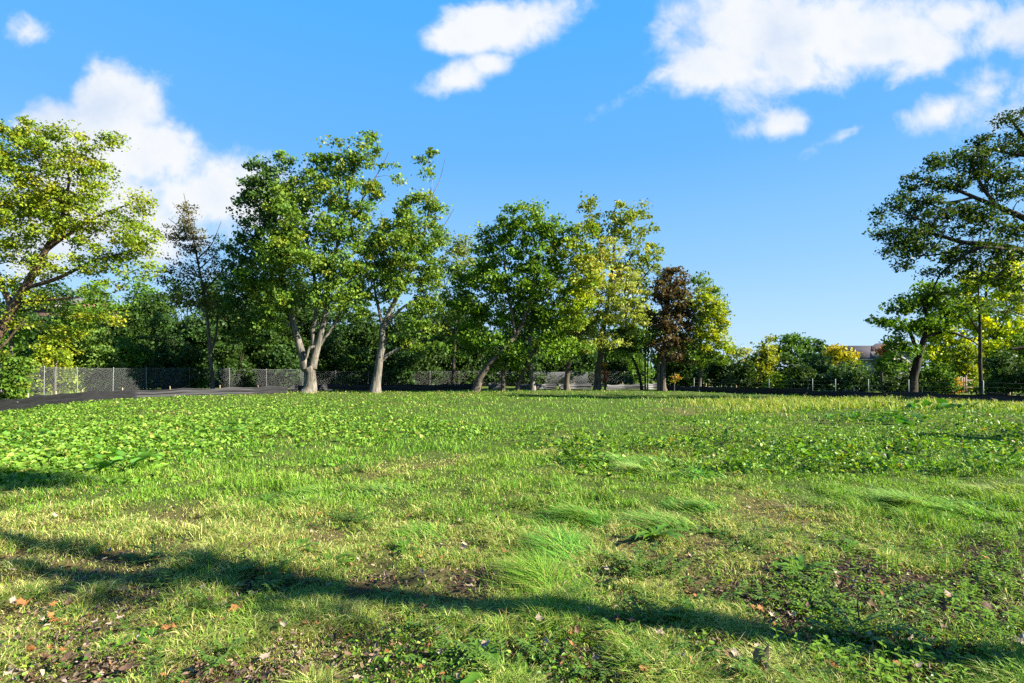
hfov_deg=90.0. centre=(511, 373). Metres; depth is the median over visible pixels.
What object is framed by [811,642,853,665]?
ragged weed
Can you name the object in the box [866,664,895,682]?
upright weed
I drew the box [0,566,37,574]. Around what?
fallen stick
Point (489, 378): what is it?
shrub
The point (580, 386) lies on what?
silt fence
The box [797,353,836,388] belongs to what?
shrub
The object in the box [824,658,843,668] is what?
fallen leaf
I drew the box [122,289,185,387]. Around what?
shrub
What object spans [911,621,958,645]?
upright weed
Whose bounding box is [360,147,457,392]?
maple tree
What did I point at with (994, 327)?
yellow tree
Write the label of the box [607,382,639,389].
silt fence
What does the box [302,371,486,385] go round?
chain link fence
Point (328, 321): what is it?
shrub
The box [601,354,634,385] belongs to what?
shrub
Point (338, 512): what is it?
ragged weed
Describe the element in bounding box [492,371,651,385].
chain link fence
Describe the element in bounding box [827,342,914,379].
house
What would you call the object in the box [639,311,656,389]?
slim tree
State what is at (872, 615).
ragged weed
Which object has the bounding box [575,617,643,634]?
ragged weed
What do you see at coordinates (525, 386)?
silt fence
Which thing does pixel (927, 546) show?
upright weed
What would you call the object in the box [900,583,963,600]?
ragged weed
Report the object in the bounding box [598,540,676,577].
ragged weed
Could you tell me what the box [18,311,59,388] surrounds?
shrub
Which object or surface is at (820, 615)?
ragged weed
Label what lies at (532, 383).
straight tree
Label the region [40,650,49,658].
fallen leaf
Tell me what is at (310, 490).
grass tuft
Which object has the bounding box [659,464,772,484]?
grass tuft
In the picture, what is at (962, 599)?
upright weed
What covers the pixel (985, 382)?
shrub
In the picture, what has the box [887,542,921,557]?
upright weed
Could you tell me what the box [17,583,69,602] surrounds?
ragged weed
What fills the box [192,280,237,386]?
shrub
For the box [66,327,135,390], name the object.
shrub
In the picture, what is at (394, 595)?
ragged weed
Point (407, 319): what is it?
shrub
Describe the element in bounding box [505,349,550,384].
shrub
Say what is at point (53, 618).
fallen leaf
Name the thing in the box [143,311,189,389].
shrub
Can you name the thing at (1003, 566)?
ragged weed
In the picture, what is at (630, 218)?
tall sparse tree
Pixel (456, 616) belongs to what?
ragged weed
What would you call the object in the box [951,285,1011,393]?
slim tree
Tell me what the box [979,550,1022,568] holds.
upright weed
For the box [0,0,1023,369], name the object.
sky
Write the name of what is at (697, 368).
shrub
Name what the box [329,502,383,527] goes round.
ragged weed
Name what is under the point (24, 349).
shrub
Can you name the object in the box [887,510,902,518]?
upright weed
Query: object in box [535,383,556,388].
silt fence
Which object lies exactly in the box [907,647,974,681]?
upright weed
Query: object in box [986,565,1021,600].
upright weed
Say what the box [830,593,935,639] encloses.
ragged weed
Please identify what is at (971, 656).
upright weed
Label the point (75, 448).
ground cover
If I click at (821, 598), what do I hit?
ragged weed
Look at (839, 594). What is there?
upright weed
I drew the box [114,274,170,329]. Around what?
shrub
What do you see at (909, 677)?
fallen leaf
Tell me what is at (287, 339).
shrub
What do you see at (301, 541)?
weed rosette
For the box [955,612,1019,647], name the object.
ragged weed
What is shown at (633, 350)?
slim tree
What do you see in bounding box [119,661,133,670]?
fallen leaf
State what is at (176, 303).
shrub
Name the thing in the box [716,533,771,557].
ragged weed
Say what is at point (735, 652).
fallen leaf
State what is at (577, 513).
grass tuft
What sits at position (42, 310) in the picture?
house
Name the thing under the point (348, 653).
fallen leaf
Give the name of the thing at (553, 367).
shrub
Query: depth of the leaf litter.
2.72 m
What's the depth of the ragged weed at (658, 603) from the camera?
2.87 m
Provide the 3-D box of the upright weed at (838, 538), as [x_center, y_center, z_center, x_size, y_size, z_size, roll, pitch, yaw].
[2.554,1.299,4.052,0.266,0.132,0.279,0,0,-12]
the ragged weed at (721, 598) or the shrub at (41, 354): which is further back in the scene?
the shrub at (41, 354)
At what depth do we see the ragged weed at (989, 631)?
2.55 m
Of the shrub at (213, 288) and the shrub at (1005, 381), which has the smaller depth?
the shrub at (1005, 381)
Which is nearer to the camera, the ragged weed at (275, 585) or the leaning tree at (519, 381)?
the ragged weed at (275, 585)
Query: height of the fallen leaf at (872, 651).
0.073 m
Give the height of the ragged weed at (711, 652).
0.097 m
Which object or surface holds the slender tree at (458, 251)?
on the ground at (408, 587)
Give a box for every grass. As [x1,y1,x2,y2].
[627,395,1023,414]
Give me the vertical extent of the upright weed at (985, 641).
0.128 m
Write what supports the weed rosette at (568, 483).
on the ground at (408, 587)
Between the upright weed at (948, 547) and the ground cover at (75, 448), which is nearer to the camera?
the upright weed at (948, 547)
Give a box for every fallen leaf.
[4,667,14,674]
[9,596,16,603]
[11,597,31,604]
[26,644,36,651]
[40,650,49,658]
[48,611,59,621]
[61,647,71,661]
[63,595,72,604]
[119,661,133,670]
[145,587,160,596]
[160,621,180,629]
[192,660,207,667]
[228,600,242,611]
[259,651,270,659]
[261,669,269,679]
[279,619,287,626]
[301,664,309,672]
[343,650,356,656]
[417,660,426,669]
[481,637,490,648]
[535,612,542,619]
[541,636,548,644]
[574,623,579,632]
[639,663,651,672]
[723,649,733,657]
[731,648,741,658]
[765,616,777,623]
[767,608,776,617]
[779,574,787,579]
[803,632,813,641]
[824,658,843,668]
[832,578,844,585]
[866,641,875,656]
[867,596,878,607]
[892,660,913,668]
[901,670,911,681]
[910,658,922,668]
[978,600,994,610]
[1015,637,1023,644]
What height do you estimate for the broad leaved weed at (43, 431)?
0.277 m
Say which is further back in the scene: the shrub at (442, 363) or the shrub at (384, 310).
the shrub at (384, 310)
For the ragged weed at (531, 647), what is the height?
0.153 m
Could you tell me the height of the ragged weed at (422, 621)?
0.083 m
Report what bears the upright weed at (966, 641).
on the ground at (408, 587)
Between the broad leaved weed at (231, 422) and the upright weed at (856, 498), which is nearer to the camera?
the upright weed at (856, 498)
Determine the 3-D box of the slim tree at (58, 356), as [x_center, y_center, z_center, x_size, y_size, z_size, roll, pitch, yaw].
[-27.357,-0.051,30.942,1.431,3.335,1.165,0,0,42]
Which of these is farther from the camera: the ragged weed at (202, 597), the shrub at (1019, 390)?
the shrub at (1019, 390)
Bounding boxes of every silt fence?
[0,385,287,412]
[290,383,472,391]
[488,383,505,388]
[515,383,529,388]
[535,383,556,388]
[559,382,590,388]
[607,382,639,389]
[646,383,656,388]
[666,384,1023,403]
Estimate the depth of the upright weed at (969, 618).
2.72 m
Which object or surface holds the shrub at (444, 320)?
on the ground at (408, 587)
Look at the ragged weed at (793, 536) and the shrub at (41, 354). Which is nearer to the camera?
the ragged weed at (793, 536)
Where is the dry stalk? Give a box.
[857,593,862,622]
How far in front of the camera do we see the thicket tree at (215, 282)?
68.69 m
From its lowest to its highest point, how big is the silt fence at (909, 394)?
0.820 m
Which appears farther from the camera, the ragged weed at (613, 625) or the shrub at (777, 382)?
the shrub at (777, 382)
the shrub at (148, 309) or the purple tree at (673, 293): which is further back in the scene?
the shrub at (148, 309)
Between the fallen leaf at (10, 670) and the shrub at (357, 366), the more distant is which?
the shrub at (357, 366)
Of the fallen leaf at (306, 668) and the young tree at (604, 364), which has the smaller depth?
the fallen leaf at (306, 668)
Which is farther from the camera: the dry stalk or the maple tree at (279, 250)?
the maple tree at (279, 250)
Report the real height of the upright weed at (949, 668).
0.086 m
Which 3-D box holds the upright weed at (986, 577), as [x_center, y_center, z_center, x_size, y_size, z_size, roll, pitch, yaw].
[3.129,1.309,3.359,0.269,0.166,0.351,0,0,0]
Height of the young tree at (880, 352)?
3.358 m
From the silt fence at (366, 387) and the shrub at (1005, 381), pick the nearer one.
the shrub at (1005, 381)
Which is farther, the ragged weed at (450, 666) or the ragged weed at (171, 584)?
the ragged weed at (171, 584)
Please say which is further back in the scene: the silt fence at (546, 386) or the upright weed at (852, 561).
the silt fence at (546, 386)
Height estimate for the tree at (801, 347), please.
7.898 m
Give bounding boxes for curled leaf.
[752,643,777,668]
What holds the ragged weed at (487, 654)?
on the ground at (408, 587)
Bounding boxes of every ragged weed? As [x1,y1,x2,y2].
[14,604,86,634]
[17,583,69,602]
[96,523,135,541]
[96,608,157,642]
[100,642,200,682]
[114,534,185,563]
[138,571,177,587]
[149,572,190,606]
[155,552,214,574]
[164,588,255,637]
[175,563,211,578]
[192,635,250,677]
[217,525,249,536]
[221,549,286,579]
[251,560,320,594]
[253,577,321,596]
[254,545,303,579]
[286,514,325,530]
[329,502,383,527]
[330,510,363,520]
[331,464,360,473]
[350,463,374,470]
[363,514,384,530]
[367,584,422,610]
[380,584,424,616]
[392,611,443,638]
[402,622,487,681]
[427,500,463,514]
[434,665,455,682]
[437,599,492,638]
[441,604,480,640]
[445,507,480,519]
[446,632,523,677]
[458,630,493,663]
[511,496,540,508]
[511,626,582,680]
[519,611,553,638]
[554,579,598,603]
[569,654,607,677]
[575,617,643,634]
[582,645,627,677]
[585,602,623,619]
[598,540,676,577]
[602,577,623,589]
[620,584,697,635]
[623,599,687,633]
[625,641,702,681]
[626,608,655,620]
[637,596,697,607]
[646,594,689,614]
[647,550,695,575]
[652,559,698,587]
[652,635,725,658]
[695,576,748,610]
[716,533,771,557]
[724,480,754,488]
[725,430,745,440]
[730,647,802,682]
[737,519,772,548]
[739,575,804,608]
[740,518,808,541]
[778,582,847,610]
[783,561,849,600]
[787,588,875,636]
[803,609,830,620]
[807,603,908,657]
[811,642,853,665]
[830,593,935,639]
[848,610,910,643]
[862,581,941,608]
[866,581,890,592]
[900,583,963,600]
[954,626,1019,657]
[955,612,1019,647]
[965,520,994,532]
[988,559,1021,570]
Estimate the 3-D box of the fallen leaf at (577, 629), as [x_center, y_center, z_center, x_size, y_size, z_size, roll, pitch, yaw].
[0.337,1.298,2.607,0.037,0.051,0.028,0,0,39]
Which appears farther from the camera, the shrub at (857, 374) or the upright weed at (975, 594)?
the shrub at (857, 374)
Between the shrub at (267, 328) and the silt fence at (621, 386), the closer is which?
the silt fence at (621, 386)
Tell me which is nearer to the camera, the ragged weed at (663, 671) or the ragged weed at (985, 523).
the ragged weed at (663, 671)
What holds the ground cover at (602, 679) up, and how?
on the ground at (408, 587)
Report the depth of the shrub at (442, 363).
55.25 m
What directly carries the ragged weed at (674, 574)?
on the ground at (408, 587)
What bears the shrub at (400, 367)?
on the ground at (408, 587)
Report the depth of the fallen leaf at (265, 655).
2.43 m
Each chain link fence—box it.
[0,365,300,394]
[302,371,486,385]
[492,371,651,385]
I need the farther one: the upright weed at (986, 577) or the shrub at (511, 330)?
the shrub at (511, 330)
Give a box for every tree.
[0,115,166,348]
[0,284,35,321]
[45,345,70,394]
[73,280,118,305]
[154,195,238,388]
[186,273,247,322]
[212,130,406,392]
[336,292,376,326]
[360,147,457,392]
[418,230,492,383]
[437,197,609,391]
[485,330,526,391]
[493,296,527,347]
[506,257,563,390]
[514,288,582,390]
[563,236,653,390]
[576,191,665,389]
[596,346,618,389]
[604,323,653,389]
[634,265,706,390]
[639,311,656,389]
[680,269,738,391]
[770,332,816,365]
[801,339,834,367]
[821,343,862,370]
[862,106,1023,369]
[863,279,987,391]
[874,345,897,391]
[912,255,1023,371]
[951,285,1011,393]
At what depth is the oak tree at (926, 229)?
24.85 m
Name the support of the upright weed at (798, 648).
on the ground at (408, 587)
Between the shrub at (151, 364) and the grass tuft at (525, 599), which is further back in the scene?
the shrub at (151, 364)
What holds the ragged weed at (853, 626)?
on the ground at (408, 587)
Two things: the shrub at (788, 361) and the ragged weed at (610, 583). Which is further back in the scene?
the shrub at (788, 361)
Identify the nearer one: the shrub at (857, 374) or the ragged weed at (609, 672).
the ragged weed at (609, 672)
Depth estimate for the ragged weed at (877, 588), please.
3.23 m
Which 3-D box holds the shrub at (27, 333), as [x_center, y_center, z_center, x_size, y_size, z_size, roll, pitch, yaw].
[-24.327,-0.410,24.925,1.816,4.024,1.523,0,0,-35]
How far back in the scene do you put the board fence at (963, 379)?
36.00 m
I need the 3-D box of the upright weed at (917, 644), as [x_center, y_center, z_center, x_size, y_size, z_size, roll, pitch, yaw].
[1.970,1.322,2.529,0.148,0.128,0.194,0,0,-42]
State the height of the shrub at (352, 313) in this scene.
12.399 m
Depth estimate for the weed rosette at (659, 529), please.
4.17 m
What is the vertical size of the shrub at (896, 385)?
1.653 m
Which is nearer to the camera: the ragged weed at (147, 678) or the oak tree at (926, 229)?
the ragged weed at (147, 678)
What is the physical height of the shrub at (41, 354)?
5.452 m
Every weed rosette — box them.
[57,529,94,537]
[78,632,151,658]
[106,626,165,652]
[251,493,276,503]
[272,537,324,551]
[325,552,356,564]
[392,539,418,553]
[436,638,485,664]
[451,643,528,682]
[545,481,578,486]
[617,523,691,542]
[658,598,712,625]
[694,525,729,535]
[769,554,843,574]
[825,538,869,554]
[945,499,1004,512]
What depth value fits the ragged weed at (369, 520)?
4.57 m
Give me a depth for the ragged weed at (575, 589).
3.09 m
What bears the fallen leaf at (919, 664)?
on the upright weed at (930, 659)
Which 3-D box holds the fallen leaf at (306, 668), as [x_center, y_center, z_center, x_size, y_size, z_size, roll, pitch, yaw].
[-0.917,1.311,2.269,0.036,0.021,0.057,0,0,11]
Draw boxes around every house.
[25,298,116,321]
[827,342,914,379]
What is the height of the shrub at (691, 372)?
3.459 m
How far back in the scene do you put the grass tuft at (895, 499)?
5.18 m
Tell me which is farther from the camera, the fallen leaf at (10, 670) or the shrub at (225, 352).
the shrub at (225, 352)
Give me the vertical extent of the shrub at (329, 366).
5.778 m
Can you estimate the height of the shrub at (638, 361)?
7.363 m
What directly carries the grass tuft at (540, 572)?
on the ground at (408, 587)
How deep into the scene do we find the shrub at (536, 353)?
57.06 m
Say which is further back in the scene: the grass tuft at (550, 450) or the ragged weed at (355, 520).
the grass tuft at (550, 450)
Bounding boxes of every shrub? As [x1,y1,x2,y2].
[0,326,35,397]
[0,331,38,392]
[0,349,46,399]
[6,282,56,352]
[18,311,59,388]
[25,318,88,392]
[37,282,85,325]
[40,326,100,391]
[44,299,102,388]
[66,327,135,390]
[70,289,120,337]
[90,306,157,388]
[95,335,152,390]
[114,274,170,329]
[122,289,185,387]
[124,334,175,389]
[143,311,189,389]
[148,274,204,357]
[168,309,231,387]
[168,344,209,388]
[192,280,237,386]
[204,340,256,387]
[216,298,266,386]
[237,281,284,385]
[240,329,288,386]
[261,344,317,387]
[271,299,310,385]
[275,270,329,383]
[300,307,361,384]
[303,330,351,384]
[309,300,333,337]
[330,346,383,384]
[338,291,374,347]
[340,308,389,384]
[370,306,405,344]
[370,343,421,384]
[374,321,422,382]
[393,307,425,362]
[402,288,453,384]
[408,352,446,384]
[415,332,455,384]
[435,306,461,382]
[440,351,485,384]
[444,302,493,383]
[459,326,494,383]
[468,347,514,385]
[493,327,527,341]
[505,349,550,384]
[506,302,552,371]
[535,347,572,378]
[552,302,599,371]
[562,342,610,385]
[585,317,633,377]
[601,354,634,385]
[602,320,652,384]
[617,327,654,383]
[649,343,689,386]
[667,360,710,386]
[685,347,722,386]
[702,355,731,387]
[720,343,756,387]
[726,360,764,388]
[744,333,782,388]
[761,370,791,388]
[770,354,804,379]
[783,363,823,389]
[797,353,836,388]
[810,361,854,390]
[838,361,877,391]
[864,366,901,391]
[874,372,922,391]
[898,350,937,389]
[918,362,972,394]
[923,356,978,387]
[943,344,985,392]
[952,377,964,393]
[965,376,998,394]
[969,337,1021,389]
[974,348,1023,394]
[1003,332,1023,373]
[1014,367,1023,395]
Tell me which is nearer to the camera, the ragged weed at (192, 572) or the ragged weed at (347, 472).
the ragged weed at (192, 572)
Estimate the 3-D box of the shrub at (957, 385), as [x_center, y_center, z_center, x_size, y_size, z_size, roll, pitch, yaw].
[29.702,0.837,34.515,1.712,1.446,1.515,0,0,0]
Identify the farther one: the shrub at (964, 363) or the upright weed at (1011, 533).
the shrub at (964, 363)
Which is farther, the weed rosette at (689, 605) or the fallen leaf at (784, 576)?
the fallen leaf at (784, 576)
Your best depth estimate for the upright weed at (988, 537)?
4.26 m
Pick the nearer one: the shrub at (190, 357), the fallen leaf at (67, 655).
the fallen leaf at (67, 655)
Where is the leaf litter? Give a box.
[0,437,1023,682]
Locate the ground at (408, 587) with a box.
[0,381,1023,682]
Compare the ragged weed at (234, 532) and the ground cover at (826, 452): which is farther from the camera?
the ground cover at (826, 452)
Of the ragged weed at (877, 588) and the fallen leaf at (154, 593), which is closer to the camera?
the fallen leaf at (154, 593)
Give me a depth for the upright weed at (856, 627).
2.74 m
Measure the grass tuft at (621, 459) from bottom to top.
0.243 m
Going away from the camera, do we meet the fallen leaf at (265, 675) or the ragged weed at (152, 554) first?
the fallen leaf at (265, 675)
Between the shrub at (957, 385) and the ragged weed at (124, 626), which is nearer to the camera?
the ragged weed at (124, 626)
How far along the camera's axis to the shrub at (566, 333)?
57.17 m
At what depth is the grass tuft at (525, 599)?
3.01 m
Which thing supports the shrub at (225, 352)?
on the ground at (408, 587)
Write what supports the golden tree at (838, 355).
on the ground at (408, 587)
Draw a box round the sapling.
[669,372,682,391]
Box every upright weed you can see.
[768,559,828,591]
[769,627,827,672]
[771,573,823,597]
[790,590,828,623]
[793,535,831,555]
[801,614,850,646]
[806,635,891,682]
[807,496,823,505]
[810,590,858,622]
[818,645,859,671]
[820,530,859,547]
[820,549,862,578]
[833,618,870,637]
[834,499,850,509]
[840,545,865,557]
[846,492,872,502]
[854,573,889,596]
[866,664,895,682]
[870,548,903,576]
[873,646,914,681]
[875,640,952,682]
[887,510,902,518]
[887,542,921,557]
[890,621,933,659]
[904,531,931,550]
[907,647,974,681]
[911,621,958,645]
[914,626,961,660]
[920,538,960,558]
[928,584,984,615]
[933,569,979,596]
[934,606,994,633]
[935,585,958,603]
[936,662,973,682]
[947,641,1017,676]
[952,598,1004,632]
[953,548,998,574]
[957,639,982,657]
[959,583,1002,603]
[967,629,1023,663]
[970,524,1002,540]
[970,560,1023,593]
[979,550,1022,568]
[980,605,1023,635]
[981,608,1023,643]
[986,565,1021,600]
[987,520,1022,547]
[995,648,1021,682]
[1000,578,1023,596]
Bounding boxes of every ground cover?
[0,389,705,484]
[0,407,1023,682]
[511,401,1023,477]
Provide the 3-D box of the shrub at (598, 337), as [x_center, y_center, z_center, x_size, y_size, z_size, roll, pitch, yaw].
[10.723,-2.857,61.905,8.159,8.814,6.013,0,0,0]
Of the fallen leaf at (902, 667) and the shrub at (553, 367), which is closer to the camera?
the fallen leaf at (902, 667)
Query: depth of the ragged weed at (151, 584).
3.24 m
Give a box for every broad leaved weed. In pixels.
[0,428,52,441]
[85,448,160,470]
[199,421,260,433]
[827,410,935,424]
[874,398,978,409]
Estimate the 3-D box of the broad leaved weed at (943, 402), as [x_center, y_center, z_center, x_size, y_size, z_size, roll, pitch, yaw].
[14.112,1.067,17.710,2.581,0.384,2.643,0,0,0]
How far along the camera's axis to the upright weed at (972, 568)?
3.58 m
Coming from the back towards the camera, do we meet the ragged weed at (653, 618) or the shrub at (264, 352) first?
the shrub at (264, 352)
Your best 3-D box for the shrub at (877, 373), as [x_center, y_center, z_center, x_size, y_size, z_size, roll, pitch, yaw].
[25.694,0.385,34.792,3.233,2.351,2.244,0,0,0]
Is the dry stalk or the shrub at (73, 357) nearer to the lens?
the dry stalk
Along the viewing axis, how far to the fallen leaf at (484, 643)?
2.49 m
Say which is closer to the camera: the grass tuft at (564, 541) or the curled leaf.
the curled leaf
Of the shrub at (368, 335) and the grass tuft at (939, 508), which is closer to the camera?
the grass tuft at (939, 508)
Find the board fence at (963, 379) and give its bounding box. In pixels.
[958,375,972,391]
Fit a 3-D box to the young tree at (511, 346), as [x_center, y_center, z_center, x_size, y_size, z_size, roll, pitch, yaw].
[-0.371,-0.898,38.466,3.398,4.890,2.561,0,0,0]
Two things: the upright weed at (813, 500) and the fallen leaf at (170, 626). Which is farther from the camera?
the upright weed at (813, 500)
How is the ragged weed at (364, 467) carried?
on the ground at (408, 587)
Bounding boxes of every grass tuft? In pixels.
[272,482,366,500]
[294,479,465,503]
[325,517,476,546]
[458,536,623,625]
[485,586,564,622]
[492,516,633,580]
[505,447,583,457]
[512,497,642,549]
[543,451,693,471]
[586,455,683,476]
[590,505,727,541]
[650,493,753,517]
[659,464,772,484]
[768,482,1023,530]
[888,491,1021,533]
[904,479,1023,499]
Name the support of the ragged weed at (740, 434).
on the ground at (408, 587)
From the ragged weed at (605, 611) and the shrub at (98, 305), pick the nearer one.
the ragged weed at (605, 611)
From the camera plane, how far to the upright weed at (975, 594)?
3.11 m
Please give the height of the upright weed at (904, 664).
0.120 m
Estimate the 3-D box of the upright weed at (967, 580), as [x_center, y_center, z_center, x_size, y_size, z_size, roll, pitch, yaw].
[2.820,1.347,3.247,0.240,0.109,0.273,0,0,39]
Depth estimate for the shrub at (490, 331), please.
59.34 m
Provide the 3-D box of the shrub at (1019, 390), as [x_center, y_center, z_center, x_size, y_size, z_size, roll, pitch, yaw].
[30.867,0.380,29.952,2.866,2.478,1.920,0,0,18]
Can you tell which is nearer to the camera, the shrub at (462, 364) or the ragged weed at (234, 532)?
the ragged weed at (234, 532)
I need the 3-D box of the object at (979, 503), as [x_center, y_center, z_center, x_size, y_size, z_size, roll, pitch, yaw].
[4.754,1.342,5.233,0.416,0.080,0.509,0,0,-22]
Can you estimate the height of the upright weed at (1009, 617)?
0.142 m
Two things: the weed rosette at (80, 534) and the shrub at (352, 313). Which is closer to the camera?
the weed rosette at (80, 534)
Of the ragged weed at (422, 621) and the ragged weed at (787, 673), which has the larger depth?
the ragged weed at (422, 621)
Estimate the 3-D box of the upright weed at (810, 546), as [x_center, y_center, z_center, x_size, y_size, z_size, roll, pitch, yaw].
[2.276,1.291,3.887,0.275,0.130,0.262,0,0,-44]
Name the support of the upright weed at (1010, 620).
on the ground at (408, 587)
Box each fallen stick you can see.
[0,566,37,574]
[773,505,843,507]
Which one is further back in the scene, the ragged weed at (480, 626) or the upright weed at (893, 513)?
the upright weed at (893, 513)
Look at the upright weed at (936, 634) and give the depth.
2.56 m
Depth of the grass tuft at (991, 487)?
5.97 m
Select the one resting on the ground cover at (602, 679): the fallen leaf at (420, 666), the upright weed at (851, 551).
the fallen leaf at (420, 666)
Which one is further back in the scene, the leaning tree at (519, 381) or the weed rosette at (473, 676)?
the leaning tree at (519, 381)
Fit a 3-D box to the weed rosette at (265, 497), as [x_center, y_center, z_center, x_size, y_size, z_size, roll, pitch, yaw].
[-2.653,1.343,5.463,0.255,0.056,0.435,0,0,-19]
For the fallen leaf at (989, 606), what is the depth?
2.89 m
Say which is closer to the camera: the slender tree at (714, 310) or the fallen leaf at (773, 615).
the fallen leaf at (773, 615)
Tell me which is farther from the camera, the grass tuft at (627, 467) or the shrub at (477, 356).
the shrub at (477, 356)
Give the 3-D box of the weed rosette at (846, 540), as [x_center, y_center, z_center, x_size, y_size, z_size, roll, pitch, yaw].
[2.633,1.338,4.047,0.317,0.062,0.344,0,0,32]
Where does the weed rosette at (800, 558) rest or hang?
on the ground at (408, 587)
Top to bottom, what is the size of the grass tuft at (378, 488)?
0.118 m
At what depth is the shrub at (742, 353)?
47.82 m
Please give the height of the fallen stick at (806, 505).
0.054 m
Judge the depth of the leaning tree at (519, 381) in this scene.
39.31 m
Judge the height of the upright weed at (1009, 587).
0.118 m
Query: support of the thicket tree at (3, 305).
on the ground at (408, 587)
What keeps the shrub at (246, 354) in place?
on the ground at (408, 587)
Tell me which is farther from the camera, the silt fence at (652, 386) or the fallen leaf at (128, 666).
the silt fence at (652, 386)
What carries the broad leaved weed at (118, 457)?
on the ground at (408, 587)
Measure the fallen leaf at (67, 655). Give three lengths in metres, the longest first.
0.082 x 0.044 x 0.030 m
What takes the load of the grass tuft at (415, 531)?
on the ground at (408, 587)
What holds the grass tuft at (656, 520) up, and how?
on the ground at (408, 587)
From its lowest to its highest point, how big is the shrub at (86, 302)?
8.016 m
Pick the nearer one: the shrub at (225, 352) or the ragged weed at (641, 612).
the ragged weed at (641, 612)
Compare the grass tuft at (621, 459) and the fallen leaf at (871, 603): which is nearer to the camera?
the fallen leaf at (871, 603)
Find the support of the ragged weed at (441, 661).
on the ground at (408, 587)
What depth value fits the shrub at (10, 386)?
24.28 m
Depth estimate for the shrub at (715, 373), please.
48.70 m
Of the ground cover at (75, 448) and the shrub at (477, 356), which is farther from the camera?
the shrub at (477, 356)
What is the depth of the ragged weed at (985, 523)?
4.54 m
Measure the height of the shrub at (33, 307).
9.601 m
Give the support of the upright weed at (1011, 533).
on the ground at (408, 587)
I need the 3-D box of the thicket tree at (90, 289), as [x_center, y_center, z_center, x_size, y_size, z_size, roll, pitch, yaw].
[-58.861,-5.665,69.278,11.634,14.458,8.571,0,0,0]
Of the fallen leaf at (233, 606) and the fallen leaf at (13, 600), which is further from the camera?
the fallen leaf at (13, 600)
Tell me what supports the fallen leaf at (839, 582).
on the ground at (408, 587)
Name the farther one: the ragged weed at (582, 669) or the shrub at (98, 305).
the shrub at (98, 305)
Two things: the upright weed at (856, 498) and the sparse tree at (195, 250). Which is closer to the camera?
the upright weed at (856, 498)
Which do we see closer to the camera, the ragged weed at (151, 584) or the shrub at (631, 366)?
the ragged weed at (151, 584)
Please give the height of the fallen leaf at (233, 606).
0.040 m
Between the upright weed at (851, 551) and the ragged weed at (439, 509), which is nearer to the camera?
the upright weed at (851, 551)
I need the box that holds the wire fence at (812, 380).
[693,378,1023,393]
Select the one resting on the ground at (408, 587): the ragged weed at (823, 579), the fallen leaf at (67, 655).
the ragged weed at (823, 579)
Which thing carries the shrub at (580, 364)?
on the ground at (408, 587)
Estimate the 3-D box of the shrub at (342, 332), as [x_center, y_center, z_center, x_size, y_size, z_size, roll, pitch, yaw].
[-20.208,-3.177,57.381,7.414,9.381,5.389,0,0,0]
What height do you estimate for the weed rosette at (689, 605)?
0.067 m
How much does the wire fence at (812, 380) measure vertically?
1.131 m
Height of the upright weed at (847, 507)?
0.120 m
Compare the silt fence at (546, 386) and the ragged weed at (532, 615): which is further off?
the silt fence at (546, 386)
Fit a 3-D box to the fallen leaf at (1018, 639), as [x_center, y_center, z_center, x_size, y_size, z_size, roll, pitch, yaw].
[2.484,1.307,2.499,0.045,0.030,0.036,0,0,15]
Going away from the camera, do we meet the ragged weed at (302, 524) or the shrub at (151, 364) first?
the ragged weed at (302, 524)
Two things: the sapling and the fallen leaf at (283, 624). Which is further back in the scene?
the sapling
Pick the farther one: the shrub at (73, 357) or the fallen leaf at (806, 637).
the shrub at (73, 357)
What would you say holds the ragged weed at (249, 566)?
on the ground at (408, 587)
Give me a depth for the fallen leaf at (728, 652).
2.38 m
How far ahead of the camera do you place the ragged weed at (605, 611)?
2.84 m
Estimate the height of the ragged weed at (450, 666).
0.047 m
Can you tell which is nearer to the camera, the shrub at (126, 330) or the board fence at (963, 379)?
the board fence at (963, 379)
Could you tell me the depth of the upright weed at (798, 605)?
2.89 m
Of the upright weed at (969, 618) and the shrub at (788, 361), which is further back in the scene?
the shrub at (788, 361)
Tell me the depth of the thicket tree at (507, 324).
71.61 m
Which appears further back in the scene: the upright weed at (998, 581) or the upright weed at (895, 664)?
the upright weed at (998, 581)
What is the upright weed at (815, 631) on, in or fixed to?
on the ground at (408, 587)
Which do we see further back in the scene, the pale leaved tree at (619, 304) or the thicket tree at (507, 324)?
the thicket tree at (507, 324)
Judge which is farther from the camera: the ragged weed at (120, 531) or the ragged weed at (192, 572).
the ragged weed at (120, 531)
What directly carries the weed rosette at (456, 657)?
on the ground at (408, 587)
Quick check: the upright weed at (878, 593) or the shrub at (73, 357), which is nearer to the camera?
the upright weed at (878, 593)
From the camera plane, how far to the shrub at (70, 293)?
48.00 m
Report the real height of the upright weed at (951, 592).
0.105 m
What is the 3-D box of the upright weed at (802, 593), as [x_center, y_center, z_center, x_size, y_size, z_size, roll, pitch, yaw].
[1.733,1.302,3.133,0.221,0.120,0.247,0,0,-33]
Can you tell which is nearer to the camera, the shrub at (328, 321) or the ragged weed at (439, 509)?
the ragged weed at (439, 509)

